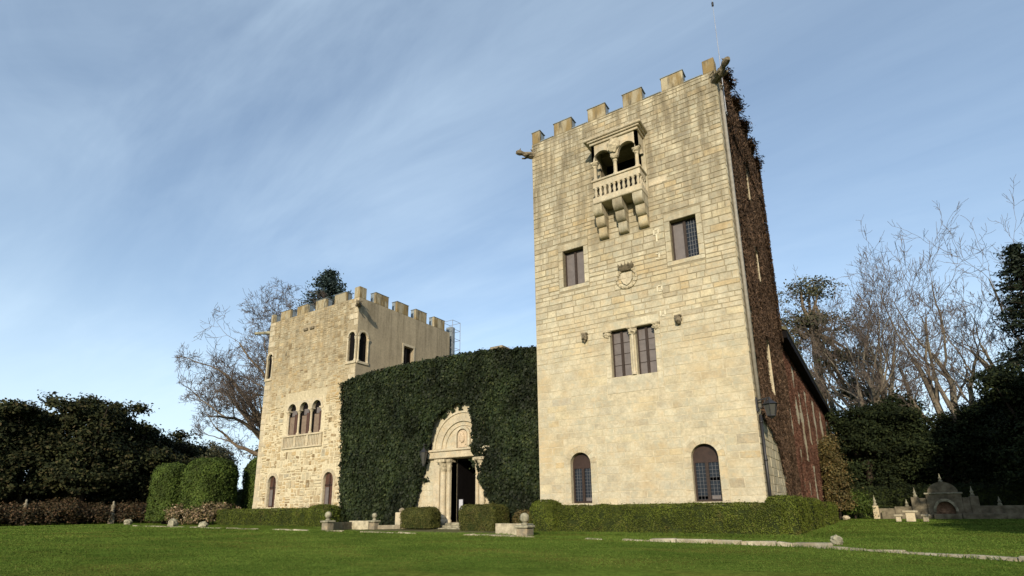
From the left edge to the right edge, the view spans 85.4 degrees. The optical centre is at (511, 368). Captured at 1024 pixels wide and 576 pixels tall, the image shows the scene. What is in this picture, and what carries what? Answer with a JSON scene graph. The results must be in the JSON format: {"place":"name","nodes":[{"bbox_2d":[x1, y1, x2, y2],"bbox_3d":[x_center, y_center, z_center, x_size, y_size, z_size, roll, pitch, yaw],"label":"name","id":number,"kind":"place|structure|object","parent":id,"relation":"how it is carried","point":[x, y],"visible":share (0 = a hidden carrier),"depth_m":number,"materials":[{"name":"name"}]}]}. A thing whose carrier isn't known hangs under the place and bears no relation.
{"place":"outdoors","nodes":[
{"label":"outdoors","id":0,"kind":"place"},
{"bbox_2d":[349,528,508,534],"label":"path","id":1,"kind":"structure","parent":0,"point":[437,530],"depth_m":26.30,"materials":[{"name":"beige stone"}]},
{"bbox_2d":[399,505,441,528],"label":"box bush","id":2,"kind":"object","parent":1,"relation":"on","point":[421,517],"visible":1,"depth_m":27.34,"materials":[{"name":"green plant"}]},
{"bbox_2d":[0,518,1023,575],"bbox_3d":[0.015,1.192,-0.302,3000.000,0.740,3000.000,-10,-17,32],"label":"ground","id":3,"kind":"structure","parent":0,"point":[586,571],"depth_m":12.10,"materials":[{"name":"green plant"}]},
{"bbox_2d":[0,506,14,524],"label":"shrub","id":4,"kind":"object","parent":3,"relation":"on","point":[1,517],"visible":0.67,"depth_m":45.12,"materials":[{"name":"brown plant"}]},
{"bbox_2d":[18,499,27,525],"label":"garden statue","id":5,"kind":"object","parent":3,"relation":"on","point":[25,503],"visible":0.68,"depth_m":46.63,"materials":[{"name":"stone"}]},
{"bbox_2d":[0,398,48,495],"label":"magnolia tree","id":6,"kind":"object","parent":3,"relation":"on","point":[5,422],"visible":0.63,"depth_m":49.80,"materials":[{"name":"green plant"}]},
{"bbox_2d":[0,500,51,525],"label":"shrub","id":7,"kind":"object","parent":3,"relation":"on","point":[18,511],"visible":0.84,"depth_m":46.18,"materials":[{"name":"brown plant"}]},
{"bbox_2d":[0,398,94,524],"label":"magnolia tree","id":8,"kind":"object","parent":3,"relation":"on","point":[27,452],"visible":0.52,"depth_m":50.40,"materials":[{"name":"green plant"}]},
{"bbox_2d":[26,496,93,524],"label":"shrub","id":9,"kind":"object","parent":3,"relation":"on","point":[57,510],"visible":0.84,"depth_m":48.38,"materials":[{"name":"brown plant"}]},
{"bbox_2d":[19,390,159,523],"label":"magnolia tree","id":10,"kind":"object","parent":3,"relation":"on","point":[99,428],"visible":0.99,"depth_m":52.89,"materials":[{"name":"green plant"}]},
{"bbox_2d":[63,501,125,523],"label":"shrub","id":11,"kind":"object","parent":3,"relation":"on","point":[100,512],"visible":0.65,"depth_m":49.95,"materials":[{"name":"brown plant"}]},
{"bbox_2d":[107,501,115,523],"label":"garden statue","id":12,"kind":"object","parent":3,"relation":"on","point":[113,505],"visible":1,"depth_m":50.45,"materials":[{"name":"stone"}]},
{"bbox_2d":[0,488,242,523],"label":"hedge","id":13,"kind":"object","parent":3,"relation":"on","point":[239,496],"visible":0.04,"depth_m":60.84,"materials":[{"name":"brown plant"}]},
{"bbox_2d":[99,499,150,523],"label":"shrub","id":14,"kind":"object","parent":3,"relation":"on","point":[136,509],"visible":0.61,"depth_m":51.51,"materials":[{"name":"brown plant"}]},
{"bbox_2d":[124,519,132,524],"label":"garden stone","id":15,"kind":"object","parent":3,"relation":"on","point":[128,521],"visible":0.79,"depth_m":44.90,"materials":[{"name":"beige stone"}]},
{"bbox_2d":[84,419,201,521],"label":"magnolia tree","id":16,"kind":"object","parent":3,"relation":"on","point":[149,435],"visible":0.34,"depth_m":57.58,"materials":[{"name":"green plant"}]},
{"bbox_2d":[132,508,184,522],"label":"shrub","id":17,"kind":"object","parent":3,"relation":"on","point":[143,520],"visible":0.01,"depth_m":52.25,"materials":[{"name":"brown plant"}]},
{"bbox_2d":[134,447,195,504],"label":"magnolia tree","id":18,"kind":"object","parent":3,"relation":"on","point":[157,457],"visible":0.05,"depth_m":56.01,"materials":[{"name":"green plant"}]},
{"bbox_2d":[144,461,185,523],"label":"clipped cypress","id":19,"kind":"object","parent":3,"relation":"on","point":[164,488],"visible":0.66,"depth_m":45.78,"materials":[{"name":"green plant"}]},
{"bbox_2d":[167,518,178,525],"bbox_3d":[-22.583,10.331,36.929,0.635,0.750,0.650,-10,-17,32],"label":"garden stone","id":20,"kind":"object","parent":3,"relation":"on","point":[172,521],"visible":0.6,"depth_m":36.76,"materials":[{"name":"beige stone"}]},
{"bbox_2d":[132,431,214,502],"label":"magnolia tree","id":21,"kind":"object","parent":3,"relation":"on","point":[191,450],"visible":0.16,"depth_m":64.99,"materials":[{"name":"green plant"}]},
{"bbox_2d":[162,503,196,524],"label":"hydrangea","id":22,"kind":"object","parent":3,"relation":"on","point":[175,512],"visible":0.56,"depth_m":42.59,"materials":[{"name":"brown plant"}]},
{"bbox_2d":[198,521,207,527],"bbox_3d":[-18.857,9.573,33.913,0.564,0.472,0.551,-10,-17,32],"label":"garden stone","id":23,"kind":"object","parent":3,"relation":"on","point":[202,524],"visible":0.73,"depth_m":33.75,"materials":[{"name":"beige stone"}]},
{"bbox_2d":[176,456,239,523],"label":"clipped cypress","id":24,"kind":"object","parent":3,"relation":"on","point":[209,480],"visible":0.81,"depth_m":44.23,"materials":[{"name":"green plant"}]},
{"bbox_2d":[177,500,240,524],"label":"hydrangea","id":25,"kind":"object","parent":3,"relation":"on","point":[197,514],"visible":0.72,"depth_m":41.02,"materials":[{"name":"brown plant"}]},
{"bbox_2d":[194,437,243,475],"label":"round tree","id":26,"kind":"object","parent":3,"relation":"on","point":[220,452],"visible":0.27,"depth_m":86.57,"materials":[{"name":"green plant"}]},
{"bbox_2d":[239,456,257,508],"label":"clipped cypress","id":27,"kind":"object","parent":3,"relation":"on","point":[248,482],"visible":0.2,"depth_m":47.51,"materials":[{"name":"green plant"}]},
{"bbox_2d":[241,439,258,482],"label":"autumn tree","id":28,"kind":"object","parent":3,"relation":"on","point":[256,450],"visible":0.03,"depth_m":61.27,"materials":[{"name":"brown plant"}]},
{"bbox_2d":[172,278,334,458],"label":"plane tree","id":29,"kind":"object","parent":3,"relation":"on","point":[232,388],"visible":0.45,"depth_m":52.92,"materials":[{"name":"brown plant"}]},
{"bbox_2d":[216,506,308,526],"bbox_3d":[-16.091,9.704,36.072,9.845,1.439,1.308,-10,-17,32],"label":"hedge","id":30,"kind":"object","parent":3,"relation":"on","point":[282,516],"visible":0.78,"depth_m":35.46,"materials":[{"name":"green plant"}]},
{"bbox_2d":[292,266,353,310],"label":"cedar tree","id":31,"kind":"object","parent":3,"relation":"on","point":[330,285],"visible":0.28,"depth_m":79.34,"materials":[{"name":"green plant"}]},
{"bbox_2d":[304,503,341,526],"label":"hedge","id":32,"kind":"object","parent":3,"relation":"on","point":[315,515],"visible":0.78,"depth_m":32.58,"materials":[{"name":"green plant"}]},
{"bbox_2d":[320,511,335,530],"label":"gate pier","id":33,"kind":"structure","parent":3,"relation":"on","point":[328,523],"depth_m":27.11,"materials":[{"name":"stone"}]},
{"bbox_2d":[333,522,351,529],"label":"garden wall","id":34,"kind":"structure","parent":3,"relation":"on","point":[343,525],"depth_m":28.27,"materials":[{"name":"stone"}]},
{"bbox_2d":[252,286,449,509],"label":"stone tower","id":35,"kind":"structure","parent":3,"relation":"on","point":[320,353],"depth_m":38.66,"materials":[{"name":"beige stone"}]},
{"bbox_2d":[268,355,272,378],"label":"window","id":36,"kind":"structure","parent":35,"relation":"in","point":[270,364],"depth_m":41.71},
{"bbox_2d":[268,476,275,506],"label":"window","id":37,"kind":"structure","parent":35,"relation":"in","point":[272,487],"depth_m":38.63,"materials":[{"name":"red wood"}]},
{"bbox_2d":[289,405,300,434],"bbox_3d":[-15.238,3.550,39.017,1.180,2.380,0.160,-10,-17,32],"label":"window","id":38,"kind":"structure","parent":35,"relation":"in","point":[294,416],"depth_m":38.94,"materials":[{"name":"red wood"}]},
{"bbox_2d":[300,403,312,433],"bbox_3d":[-14.193,3.372,38.364,1.310,2.380,0.160,-10,-17,32],"label":"window","id":39,"kind":"structure","parent":35,"relation":"in","point":[305,415],"depth_m":38.31,"materials":[{"name":"red wood"}]},
{"bbox_2d":[312,401,321,432],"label":"window","id":40,"kind":"structure","parent":35,"relation":"in","point":[316,423],"depth_m":37.69,"materials":[{"name":"red wood"}]},
{"bbox_2d":[324,472,332,503],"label":"window","id":41,"kind":"structure","parent":35,"relation":"in","point":[329,478],"depth_m":35.56,"materials":[{"name":"red wood"}]},
{"bbox_2d":[349,332,354,360],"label":"window","id":42,"kind":"structure","parent":35,"relation":"in","point":[352,339],"depth_m":37.04,"materials":[{"name":"black glass"}]},
{"bbox_2d":[359,333,365,361],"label":"window","id":43,"kind":"structure","parent":35,"relation":"in","point":[362,344],"depth_m":37.21,"materials":[{"name":"black glass"}]},
{"bbox_2d":[403,347,410,363],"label":"window","id":44,"kind":"structure","parent":35,"relation":"in","point":[407,352],"depth_m":41.07,"materials":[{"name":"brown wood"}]},
{"bbox_2d":[444,320,459,355],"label":"chimney cage","id":45,"kind":"object","parent":35,"relation":"on","point":[452,332],"visible":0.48,"depth_m":45.71,"materials":[{"name":"metal"}]},
{"bbox_2d":[349,521,369,529],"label":"garden wall","id":46,"kind":"structure","parent":3,"relation":"on","point":[360,525],"depth_m":28.81,"materials":[{"name":"stone"}]},
{"bbox_2d":[368,513,380,528],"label":"gate pier","id":47,"kind":"structure","parent":3,"relation":"on","point":[374,523],"depth_m":28.41,"materials":[{"name":"stone"}]},
{"bbox_2d":[378,525,400,528],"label":"garden wall","id":48,"kind":"structure","parent":3,"relation":"on","point":[388,526],"depth_m":28.33,"materials":[{"name":"stone"}]},
{"bbox_2d":[395,508,404,528],"bbox_3d":[-5.736,7.835,28.917,0.700,1.132,0.550,-10,-17,32],"label":"pedestal","id":49,"kind":"object","parent":3,"relation":"on","point":[397,517],"visible":0.41,"depth_m":28.80,"materials":[{"name":"stone"}]},
{"bbox_2d":[338,403,495,528],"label":"entrance wing","id":50,"kind":"structure","parent":3,"relation":"on","point":[451,476],"depth_m":29.61,"materials":[{"name":"beige stone"}]},
{"bbox_2d":[420,442,432,465],"bbox_3d":[-4.647,4.620,30.011,0.433,1.324,0.872,-10,-17,32],"label":"wall lantern","id":51,"kind":"object","parent":50,"relation":"attached to","point":[423,453],"depth_m":29.74,"materials":[{"name":"black metal"}]},
{"bbox_2d":[336,345,539,524],"bbox_3d":[-4.170,4.030,30.935,15.400,9.662,2.432,-10,-17,32],"label":"climbing ivy","id":52,"kind":"object","parent":50,"relation":"attached to","point":[389,416],"visible":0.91,"depth_m":30.41,"materials":[{"name":"green plant"}]},
{"bbox_2d":[458,499,463,521],"bbox_3d":[-2.695,7.501,29.309,0.310,1.200,0.060,-10,-17,32],"label":"notice","id":53,"kind":"object","parent":50,"relation":"on","point":[461,501],"visible":0.46,"depth_m":29.36,"materials":[{"name":"white paper"}]},
{"bbox_2d":[457,459,474,520],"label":"door","id":54,"kind":"structure","parent":50,"relation":"in","point":[465,477],"depth_m":30.14,"materials":[{"name":"brown wood"}]},
{"bbox_2d":[490,345,508,349],"bbox_3d":[-0.718,-0.429,32.718,0.900,1.700,0.800,-10,-17,32],"label":"chimney","id":55,"kind":"object","parent":50,"relation":"on","point":[500,346],"visible":0.22,"depth_m":32.58,"materials":[{"name":"stone"}]},
{"bbox_2d":[458,502,509,530],"bbox_3d":[-1.286,6.907,25.725,2.251,1.399,1.738,-10,-17,32],"label":"box bush","id":56,"kind":"object","parent":3,"relation":"on","point":[480,517],"visible":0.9,"depth_m":25.14,"materials":[{"name":"green plant"}]},
{"bbox_2d":[495,523,533,534],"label":"garden wall","id":57,"kind":"structure","parent":3,"relation":"on","point":[505,528],"depth_m":21.83,"materials":[{"name":"stone"}]},
{"bbox_2d":[512,509,529,522],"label":"box bush","id":58,"kind":"object","parent":3,"relation":"on","point":[516,516],"visible":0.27,"depth_m":25.26,"materials":[{"name":"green plant"}]},
{"bbox_2d":[514,513,534,535],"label":"gate pier","id":59,"kind":"structure","parent":3,"relation":"on","point":[524,528],"depth_m":20.09,"materials":[{"name":"stone"}]},
{"bbox_2d":[529,499,561,532],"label":"hedge","id":60,"kind":"object","parent":3,"relation":"on","point":[542,513],"visible":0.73,"depth_m":22.75,"materials":[{"name":"green plant"}]},
{"bbox_2d":[133,525,1023,561],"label":"stone kerb","id":61,"kind":"structure","parent":3,"relation":"on","point":[825,544],"depth_m":14.22,"materials":[{"name":"grey stone"}]},
{"bbox_2d":[516,56,790,506],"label":"stone tower","id":62,"kind":"structure","parent":3,"relation":"on","point":[648,382],"depth_m":23.99,"materials":[{"name":"stone"}]},
{"bbox_2d":[565,249,584,286],"bbox_3d":[3.070,-4.754,26.469,1.090,1.850,0.120,-10,-17,32],"label":"window","id":63,"kind":"structure","parent":62,"relation":"in","point":[574,261],"depth_m":26.52,"materials":[{"name":"brown wood"}]},
{"bbox_2d":[573,453,591,502],"bbox_3d":[3.120,4.741,24.085,0.960,2.150,0.140,-10,-17,32],"label":"window","id":64,"kind":"structure","parent":62,"relation":"in","point":[581,463],"depth_m":24.07,"materials":[{"name":"brown wood"}]},
{"bbox_2d":[612,329,631,376],"bbox_3d":[4.848,-0.644,24.228,0.890,2.120,0.120,-10,-17,32],"label":"window","id":65,"kind":"structure","parent":62,"relation":"in","point":[620,339],"depth_m":24.25,"materials":[{"name":"brown wood"}]},
{"bbox_2d":[637,325,656,373],"bbox_3d":[5.792,-0.790,23.634,0.840,2.130,0.120,-10,-17,32],"label":"window","id":66,"kind":"structure","parent":62,"relation":"in","point":[645,335],"depth_m":23.65,"materials":[{"name":"brown wood"}]},
{"bbox_2d":[671,217,698,260],"bbox_3d":[7.443,-5.494,23.735,1.110,1.880,0.120,-10,-17,32],"label":"window","id":67,"kind":"structure","parent":62,"relation":"in","point":[684,232],"depth_m":23.76,"materials":[{"name":"brown wood"}]},
{"bbox_2d":[693,444,722,501],"bbox_3d":[7.531,3.997,21.327,1.010,2.175,0.140,-10,-17,32],"label":"window","id":68,"kind":"structure","parent":62,"relation":"in","point":[705,457],"depth_m":21.30,"materials":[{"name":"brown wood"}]},
{"bbox_2d":[711,2,727,114],"bbox_3d":[9.271,-14.110,24.995,0.220,6.200,0.300,-10,-17,32],"label":"lightning rod","id":69,"kind":"object","parent":62,"relation":"attached to","point":[712,4],"visible":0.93,"depth_m":24.82,"materials":[{"name":"metal"}]},
{"bbox_2d":[716,67,802,496],"bbox_3d":[11.987,-3.147,26.266,1.347,20.951,9.442,-10,-17,32],"label":"climbing creeper","id":70,"kind":"object","parent":62,"relation":"attached to","point":[766,314],"visible":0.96,"depth_m":26.14,"materials":[{"name":"brown plant"}]},
{"bbox_2d":[755,397,777,418],"bbox_3d":[9.445,1.443,20.530,0.750,0.850,0.600,-10,-17,32],"label":"wall lantern","id":71,"kind":"object","parent":62,"relation":"attached to","point":[770,405],"depth_m":20.37,"materials":[{"name":"black metal"}]},
{"bbox_2d":[555,499,788,536],"bbox_3d":[5.552,5.685,20.969,9.099,1.387,1.288,-10,-17,32],"label":"hedge","id":72,"kind":"object","parent":3,"relation":"on","point":[734,517],"visible":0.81,"depth_m":20.16,"materials":[{"name":"green plant"}]},
{"bbox_2d":[765,493,811,535],"bbox_3d":[9.999,5.283,19.982,1.264,1.582,3.874,-10,-17,32],"label":"hedge","id":73,"kind":"object","parent":3,"relation":"on","point":[797,514],"visible":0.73,"depth_m":18.61,"materials":[{"name":"green plant"}]},
{"bbox_2d":[780,326,832,498],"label":"long wing","id":74,"kind":"structure","parent":3,"relation":"on","point":[793,353],"depth_m":35.76,"materials":[{"name":"stone"}]},
{"bbox_2d":[779,344,830,501],"bbox_3d":[23.595,6.396,42.531,0.286,10.193,34.816,-10,-17,32],"label":"climbing creeper","id":75,"kind":"object","parent":74,"relation":"attached to","point":[805,466],"visible":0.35,"depth_m":35.14,"materials":[{"name":"brown plant"}]},
{"bbox_2d":[806,496,826,529],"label":"hedge","id":76,"kind":"object","parent":3,"relation":"on","point":[817,513],"visible":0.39,"depth_m":22.80,"materials":[{"name":"green plant"}]},
{"bbox_2d":[822,500,838,525],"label":"hedge","id":77,"kind":"object","parent":3,"relation":"on","point":[831,512],"visible":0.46,"depth_m":27.59,"materials":[{"name":"green plant"}]},
{"bbox_2d":[777,274,889,432],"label":"eucalyptus tree","id":78,"kind":"object","parent":3,"relation":"on","point":[815,290],"visible":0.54,"depth_m":68.31,"materials":[{"name":"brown plant"}]},
{"bbox_2d":[830,535,843,544],"bbox_3d":[8.479,4.495,14.479,0.315,0.329,0.311,-10,-17,32],"label":"garden stone","id":79,"kind":"object","parent":3,"relation":"on","point":[836,539],"visible":0.77,"depth_m":14.38,"materials":[{"name":"beige stone"}]},
{"bbox_2d":[817,431,863,519],"bbox_3d":[23.363,7.611,40.031,3.272,6.331,6.060,-10,-17,32],"label":"shrub","id":80,"kind":"object","parent":3,"relation":"on","point":[836,490],"visible":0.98,"depth_m":39.47,"materials":[{"name":"green plant"}]},
{"bbox_2d":[779,265,909,410],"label":"plane tree","id":81,"kind":"object","parent":3,"relation":"on","point":[840,396],"visible":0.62,"depth_m":62.47,"materials":[{"name":"brown plant"}]},
{"bbox_2d":[842,515,849,519],"bbox_3d":[23.114,10.315,38.353,0.465,0.334,0.452,-4,-15,14],"label":"garden stone","id":82,"kind":"object","parent":3,"relation":"on","point":[845,517],"visible":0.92,"depth_m":38.23,"materials":[{"name":"beige stone"}]},
{"bbox_2d":[798,279,898,414],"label":"plane tree","id":83,"kind":"object","parent":3,"relation":"on","point":[831,405],"visible":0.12,"depth_m":69.75,"materials":[{"name":"brown plant"}]},
{"bbox_2d":[780,271,942,401],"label":"plane tree","id":84,"kind":"object","parent":3,"relation":"on","point":[862,346],"visible":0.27,"depth_m":65.41,"materials":[{"name":"brown plant"}]},
{"bbox_2d":[841,489,882,518],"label":"shrub","id":85,"kind":"object","parent":3,"relation":"on","point":[864,506],"visible":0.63,"depth_m":40.52,"materials":[{"name":"green plant"}]},
{"bbox_2d":[823,402,916,488],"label":"evergreen tree","id":86,"kind":"object","parent":3,"relation":"on","point":[848,427],"visible":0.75,"depth_m":49.58,"materials":[{"name":"green plant"}]},
{"bbox_2d":[784,231,974,487],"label":"plane tree","id":87,"kind":"object","parent":3,"relation":"on","point":[875,391],"visible":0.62,"depth_m":53.34,"materials":[{"name":"brown plant"}]},
{"bbox_2d":[823,259,957,487],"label":"plane tree","id":88,"kind":"object","parent":3,"relation":"on","point":[864,343],"visible":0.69,"depth_m":56.03,"materials":[{"name":"brown plant"}]},
{"bbox_2d":[893,514,902,521],"bbox_3d":[23.113,8.934,33.183,0.450,0.420,0.440,-10,-17,32],"label":"stone table","id":89,"kind":"object","parent":3,"relation":"on","point":[898,517],"visible":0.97,"depth_m":33.06,"materials":[{"name":"beige stone"}]},
{"bbox_2d":[846,386,960,487],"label":"evergreen tree","id":90,"kind":"object","parent":3,"relation":"on","point":[906,426],"visible":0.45,"depth_m":48.61,"materials":[{"name":"green plant"}]},
{"bbox_2d":[901,510,917,521],"bbox_3d":[23.678,8.760,32.971,0.780,0.640,0.440,-10,-17,32],"label":"stone table","id":91,"kind":"object","parent":3,"relation":"on","point":[910,515],"visible":1,"depth_m":32.84,"materials":[{"name":"beige stone"}]},
{"bbox_2d":[830,198,1007,474],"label":"plane tree","id":92,"kind":"object","parent":3,"relation":"on","point":[936,391],"visible":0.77,"depth_m":54.89,"materials":[{"name":"brown plant"}]},
{"bbox_2d":[920,514,929,521],"bbox_3d":[24.229,8.744,32.485,0.450,0.420,0.440,-10,-17,32],"label":"stone table","id":93,"kind":"object","parent":3,"relation":"on","point":[925,518],"visible":0.98,"depth_m":32.35,"materials":[{"name":"beige stone"}]},
{"bbox_2d":[839,449,1020,488],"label":"hedge","id":94,"kind":"object","parent":3,"relation":"on","point":[930,477],"depth_m":58.39,"materials":[{"name":"green plant"}]},
{"bbox_2d":[871,324,989,483],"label":"plane tree","id":95,"kind":"object","parent":3,"relation":"on","point":[912,388],"visible":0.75,"depth_m":48.42,"materials":[{"name":"brown plant"}]},
{"bbox_2d":[838,480,1023,517],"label":"hedge","id":96,"kind":"object","parent":3,"relation":"on","point":[891,496],"visible":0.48,"depth_m":42.10,"materials":[{"name":"green plant"}]},
{"bbox_2d":[880,403,995,487],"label":"evergreen tree","id":97,"kind":"object","parent":3,"relation":"on","point":[938,446],"visible":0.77,"depth_m":46.22,"materials":[{"name":"green plant"}]},
{"bbox_2d":[872,474,1023,518],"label":"fountain wall","id":98,"kind":"structure","parent":3,"relation":"on","point":[942,500],"depth_m":38.41,"materials":[{"name":"stone"}]},
{"bbox_2d":[887,175,1023,368],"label":"plane tree","id":99,"kind":"object","parent":3,"relation":"on","point":[982,360],"visible":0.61,"depth_m":58.19,"materials":[{"name":"brown plant"}]},
{"bbox_2d":[897,305,1023,396],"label":"plane tree","id":100,"kind":"object","parent":3,"relation":"on","point":[957,366],"visible":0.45,"depth_m":52.62,"materials":[{"name":"brown plant"}]},
{"bbox_2d":[921,397,1022,484],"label":"evergreen tree","id":101,"kind":"object","parent":3,"relation":"on","point":[970,411],"visible":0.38,"depth_m":45.29,"materials":[{"name":"green plant"}]},
{"bbox_2d":[959,359,1023,492],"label":"evergreen tree","id":102,"kind":"object","parent":3,"relation":"on","point":[1011,396],"visible":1,"depth_m":38.84,"materials":[{"name":"green plant"}]},
{"bbox_2d":[964,364,1023,481],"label":"evergreen tree","id":103,"kind":"object","parent":3,"relation":"on","point":[986,414],"visible":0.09,"depth_m":43.29,"materials":[{"name":"green plant"}]},
{"bbox_2d":[973,239,1023,397],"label":"conifer tree","id":104,"kind":"object","parent":3,"relation":"on","point":[1014,264],"visible":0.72,"depth_m":47.38,"materials":[{"name":"green plant"}]},
{"bbox_2d":[0,0,1023,488],"label":"sky","id":105,"kind":"structure","parent":0,"point":[162,162],"materials":[{"name":"blue"}]}
]}

